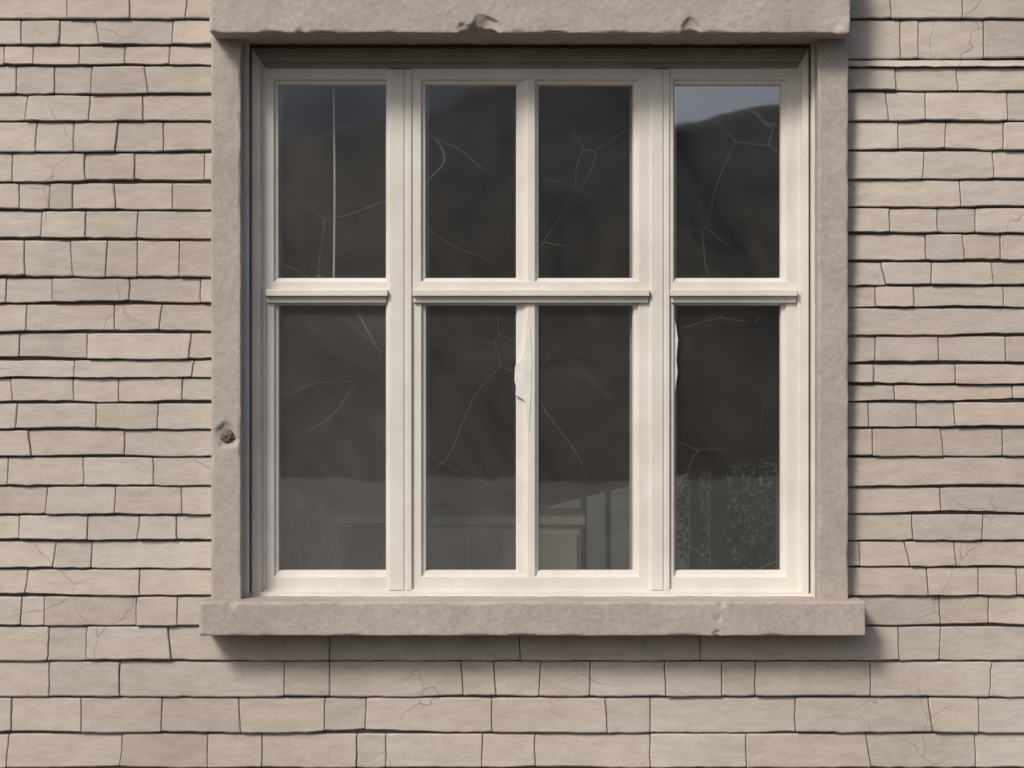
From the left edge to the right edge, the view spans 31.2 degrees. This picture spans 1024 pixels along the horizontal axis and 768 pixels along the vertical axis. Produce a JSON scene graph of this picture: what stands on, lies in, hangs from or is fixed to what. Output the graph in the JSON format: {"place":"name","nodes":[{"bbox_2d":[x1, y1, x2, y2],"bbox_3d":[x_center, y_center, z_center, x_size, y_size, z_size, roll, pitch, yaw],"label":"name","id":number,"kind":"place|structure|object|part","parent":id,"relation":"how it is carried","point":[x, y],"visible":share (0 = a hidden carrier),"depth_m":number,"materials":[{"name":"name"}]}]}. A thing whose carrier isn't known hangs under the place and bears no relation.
{"place":"outdoors","nodes":[
{"label":"outdoors","id":0,"kind":"place"},
{"bbox_2d":[546,462,774,568],"bbox_3d":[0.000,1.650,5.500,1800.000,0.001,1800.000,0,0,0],"label":"ground","id":1,"kind":"structure","parent":0,"point":[620,528],"depth_m":20.93,"materials":[{"name":"grey plant"}]},
{"bbox_2d":[0,0,1023,767],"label":"brick wall","id":2,"kind":"structure","parent":1,"relation":"on","point":[98,614],"depth_m":5.49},
{"bbox_2d":[199,596,865,635],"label":"stone sill","id":3,"kind":"structure","parent":2,"relation":"attached to","point":[532,615],"depth_m":5.37,"materials":[{"name":"beige stone"}]},
{"bbox_2d":[211,35,243,598],"bbox_3d":[-0.849,-0.196,5.505,0.091,1.686,0.132,0,0,0],"label":"stone jamb","id":4,"kind":"object","parent":3,"relation":"on","point":[227,306],"visible":0.9,"depth_m":5.44,"materials":[{"name":"beige stone"}]},
{"bbox_2d":[220,428,235,442],"bbox_3d":[-0.845,0.153,5.448,0.051,0.043,0.026,0,0,0],"label":"iron stub","id":5,"kind":"object","parent":4,"relation":"on","point":[227,435],"visible":1,"depth_m":5.44,"materials":[{"name":"brown metal"}]},
{"bbox_2d":[209,0,850,46],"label":"stone lintel","id":6,"kind":"structure","parent":4,"relation":"on","point":[577,22],"depth_m":5.35,"materials":[{"name":"beige stone"}]},
{"bbox_2d":[244,43,814,596],"bbox_3d":[0.052,-0.201,5.560,1.728,1.704,0.120,0,0,0],"label":"casing","id":7,"kind":"object","parent":3,"relation":"on","point":[254,325],"visible":0.83,"depth_m":5.52,"materials":[{"name":"beige paint"}]},
{"bbox_2d":[266,296,387,588],"bbox_3d":[-0.562,0.179,5.575,0.379,0.891,0.040,0,0,0],"label":"sash","id":8,"kind":"object","parent":7,"relation":"attached to","point":[277,577],"visible":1,"depth_m":5.55,"materials":[{"name":"beige paint"}]},
{"bbox_2d":[267,296,386,302],"bbox_3d":[-0.561,-0.256,5.564,0.363,0.019,0.040,0,0,0],"label":"meeting bead","id":9,"kind":"object","parent":8,"relation":"attached to","point":[326,299],"visible":1,"depth_m":5.54,"materials":[{"name":"beige paint"}]},
{"bbox_2d":[266,69,387,289],"bbox_3d":[-0.561,-0.621,5.569,0.378,0.678,0.040,0,0,0],"label":"sash","id":10,"kind":"object","parent":7,"relation":"attached to","point":[276,79],"visible":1,"depth_m":5.55,"materials":[{"name":"beige paint"}]},
{"bbox_2d":[332,87,335,277],"bbox_3d":[-0.544,-0.609,5.610,0.011,0.618,0.006,0,0,0],"label":"blind cord","id":11,"kind":"object","parent":10,"relation":"attached to","point":[334,168],"visible":0.98,"depth_m":5.61,"materials":[{"name":"fabric"}]},
{"bbox_2d":[266,290,387,295],"bbox_3d":[-0.559,-0.275,5.556,0.368,0.020,0.057,0,0,0],"label":"meeting ledge","id":12,"kind":"object","parent":7,"relation":"attached to","point":[326,292],"visible":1,"depth_m":5.53,"materials":[{"name":"beige paint"}]},
{"bbox_2d":[388,69,412,589],"bbox_3d":[-0.339,-0.165,5.582,0.073,1.574,0.077,0,0,0],"label":"mullion","id":13,"kind":"object","parent":7,"relation":"attached to","point":[400,293],"visible":0.94,"depth_m":5.54,"materials":[{"name":"beige paint"}]},
{"bbox_2d":[280,87,676,568],"bbox_3d":[-0.118,-0.172,5.635,1.249,1.497,0.020,0,0,0],"label":"lining","id":14,"kind":"object","parent":7,"relation":"attached to","point":[427,182],"visible":0.04,"depth_m":5.62,"materials":[{"name":"beige paint"}]},
{"bbox_2d":[249,42,811,68],"bbox_3d":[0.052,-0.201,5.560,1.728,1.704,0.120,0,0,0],"label":"head casing","id":15,"kind":"object","parent":7,"relation":"attached to","point":[455,55],"visible":0.76,"depth_m":5.53,"materials":[{"name":"paint"}]},
{"bbox_2d":[412,69,649,290],"bbox_3d":[0.058,-0.621,5.569,0.726,0.678,0.040,0,0,0],"label":"sash","id":16,"kind":"object","parent":15,"relation":"attached to","point":[527,83],"visible":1,"depth_m":5.55,"materials":[{"name":"beige paint"}]},
{"bbox_2d":[412,296,649,588],"bbox_3d":[0.058,0.179,5.575,0.727,0.891,0.040,0,0,0],"label":"sash","id":17,"kind":"object","parent":7,"relation":"attached to","point":[527,573],"visible":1,"depth_m":5.56,"materials":[{"name":"beige paint"}]},
{"bbox_2d":[515,323,531,428],"bbox_3d":[0.034,-0.024,5.563,0.053,0.327,0.019,0,0,0],"label":"paint flake","id":18,"kind":"object","parent":17,"relation":"attached to","point":[523,370],"visible":1,"depth_m":5.55,"materials":[{"name":"white paint"}]},
{"bbox_2d":[414,296,647,302],"bbox_3d":[0.058,-0.256,5.564,0.711,0.019,0.040,0,0,0],"label":"meeting bead","id":19,"kind":"object","parent":17,"relation":"attached to","point":[530,299],"visible":1,"depth_m":5.54,"materials":[{"name":"beige paint"}]},
{"bbox_2d":[413,290,648,295],"bbox_3d":[0.057,-0.275,5.556,0.715,0.020,0.057,0,0,0],"label":"meeting ledge","id":20,"kind":"object","parent":7,"relation":"attached to","point":[530,292],"visible":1,"depth_m":5.53,"materials":[{"name":"beige paint"}]},
{"bbox_2d":[649,69,669,589],"bbox_3d":[0.447,-0.165,5.582,0.060,1.574,0.077,0,0,0],"label":"mullion","id":21,"kind":"object","parent":7,"relation":"attached to","point":[659,293],"visible":0.94,"depth_m":5.54,"materials":[{"name":"beige paint"}]},
{"bbox_2d":[670,296,796,588],"bbox_3d":[0.673,0.179,5.575,0.394,0.891,0.040,0,0,0],"label":"sash","id":22,"kind":"object","parent":7,"relation":"attached to","point":[784,576],"visible":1,"depth_m":5.55,"materials":[{"name":"beige paint"}]},
{"bbox_2d":[674,318,677,388],"bbox_3d":[0.496,-0.094,5.572,0.015,0.237,0.019,0,0,0],"label":"paint flake","id":23,"kind":"object","parent":22,"relation":"attached to","point":[675,352],"visible":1,"depth_m":5.56,"materials":[{"name":"white paint"}]},
{"bbox_2d":[671,296,795,302],"bbox_3d":[0.671,-0.256,5.564,0.378,0.019,0.040,0,0,0],"label":"meeting bead","id":24,"kind":"object","parent":22,"relation":"attached to","point":[733,299],"visible":1,"depth_m":5.54,"materials":[{"name":"beige paint"}]},
{"bbox_2d":[670,69,796,289],"bbox_3d":[0.672,-0.621,5.569,0.394,0.678,0.040,0,0,0],"label":"sash","id":25,"kind":"object","parent":7,"relation":"attached to","point":[784,81],"visible":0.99,"depth_m":5.55,"materials":[{"name":"beige paint"}]},
{"bbox_2d":[670,290,796,295],"bbox_3d":[0.669,-0.275,5.556,0.383,0.020,0.057,0,0,0],"label":"meeting ledge","id":26,"kind":"object","parent":7,"relation":"attached to","point":[733,292],"visible":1,"depth_m":5.53,"materials":[{"name":"beige paint"}]},
{"bbox_2d":[249,590,810,596],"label":"timber sill","id":27,"kind":"structure","parent":3,"relation":"on","point":[250,594],"depth_m":5.52,"materials":[{"name":"beige paint"}]},
{"bbox_2d":[814,37,847,598],"bbox_3d":[0.953,-0.193,5.505,0.093,1.681,0.132,0,0,0],"label":"stone jamb","id":28,"kind":"object","parent":3,"relation":"on","point":[831,308],"visible":0.94,"depth_m":5.44,"materials":[{"name":"beige stone"}]},
{"bbox_2d":[0,18,1023,767],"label":"mortar backing","id":29,"kind":"object","parent":1,"relation":"on","point":[364,730],"visible":0.13,"depth_m":5.51,"materials":[{"name":"grey concrete"}]},
{"bbox_2d":[677,462,775,568],"bbox_3d":[1.811,1.032,13.800,1.202,1.244,1.659,0,0,0],"label":"shrub","id":30,"kind":"object","parent":1,"relation":"on","point":[743,540],"visible":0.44,"depth_m":13.40,"materials":[{"name":"green plant"}]},
{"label":"floor","id":31,"kind":"structure","parent":0,"visible":0},
{"bbox_2d":[282,486,344,568],"bbox_3d":[-0.785,0.920,6.420,0.740,1.160,0.780,0,0,0],"label":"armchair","id":32,"kind":"object","parent":31,"relation":"on","point":[310,538],"visible":0.05,"depth_m":6.06,"materials":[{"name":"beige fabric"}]},
{"bbox_2d":[328,506,385,557],"bbox_3d":[-0.542,0.982,6.750,0.264,1.036,0.500,0,0,0],"label":"side table","id":33,"kind":"object","parent":31,"relation":"on","point":[340,516],"visible":0.24,"depth_m":6.58,"materials":[{"name":"wood"}]},
{"bbox_2d":[429,508,584,568],"bbox_3d":[-0.063,0.997,7.050,0.668,1.007,0.500,0,0,0],"label":"table","id":34,"kind":"object","parent":31,"relation":"on","point":[472,538],"visible":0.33,"depth_m":6.80,"materials":[{"name":"grey wood"}]},
{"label":"doors","id":35,"kind":"part","parent":34,"relation":"part of","materials":[{"name":"grey wood"}]},
{"bbox_2d":[282,87,778,568],"bbox_3d":[0.350,0.075,7.426,4.700,2.850,3.548,0,0,0],"label":"room shell","id":36,"kind":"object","parent":31,"relation":"on","point":[333,406],"visible":0.08,"depth_m":9.10,"materials":[{"name":"brown paint"}]},
{"bbox_2d":[580,459,778,568],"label":"back window posts","id":37,"kind":"object","parent":36,"relation":"on","point":[717,518],"visible":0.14,"depth_m":9.06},
{"bbox_2d":[539,455,778,507],"bbox_3d":[0.880,0.478,9.104,1.581,0.309,0.112,0,0,0],"label":"back window arch","id":38,"kind":"structure","parent":37,"relation":"attached to","point":[681,472],"depth_m":9.05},
{"bbox_2d":[539,440,778,504],"bbox_3d":[0.880,0.445,9.056,1.581,0.336,0.001,0,0,0],"label":"arch infill","id":39,"kind":"object","parent":38,"relation":"attached to","point":[568,468],"visible":0.59,"depth_m":9.06,"materials":[{"name":"paint"}]}
]}

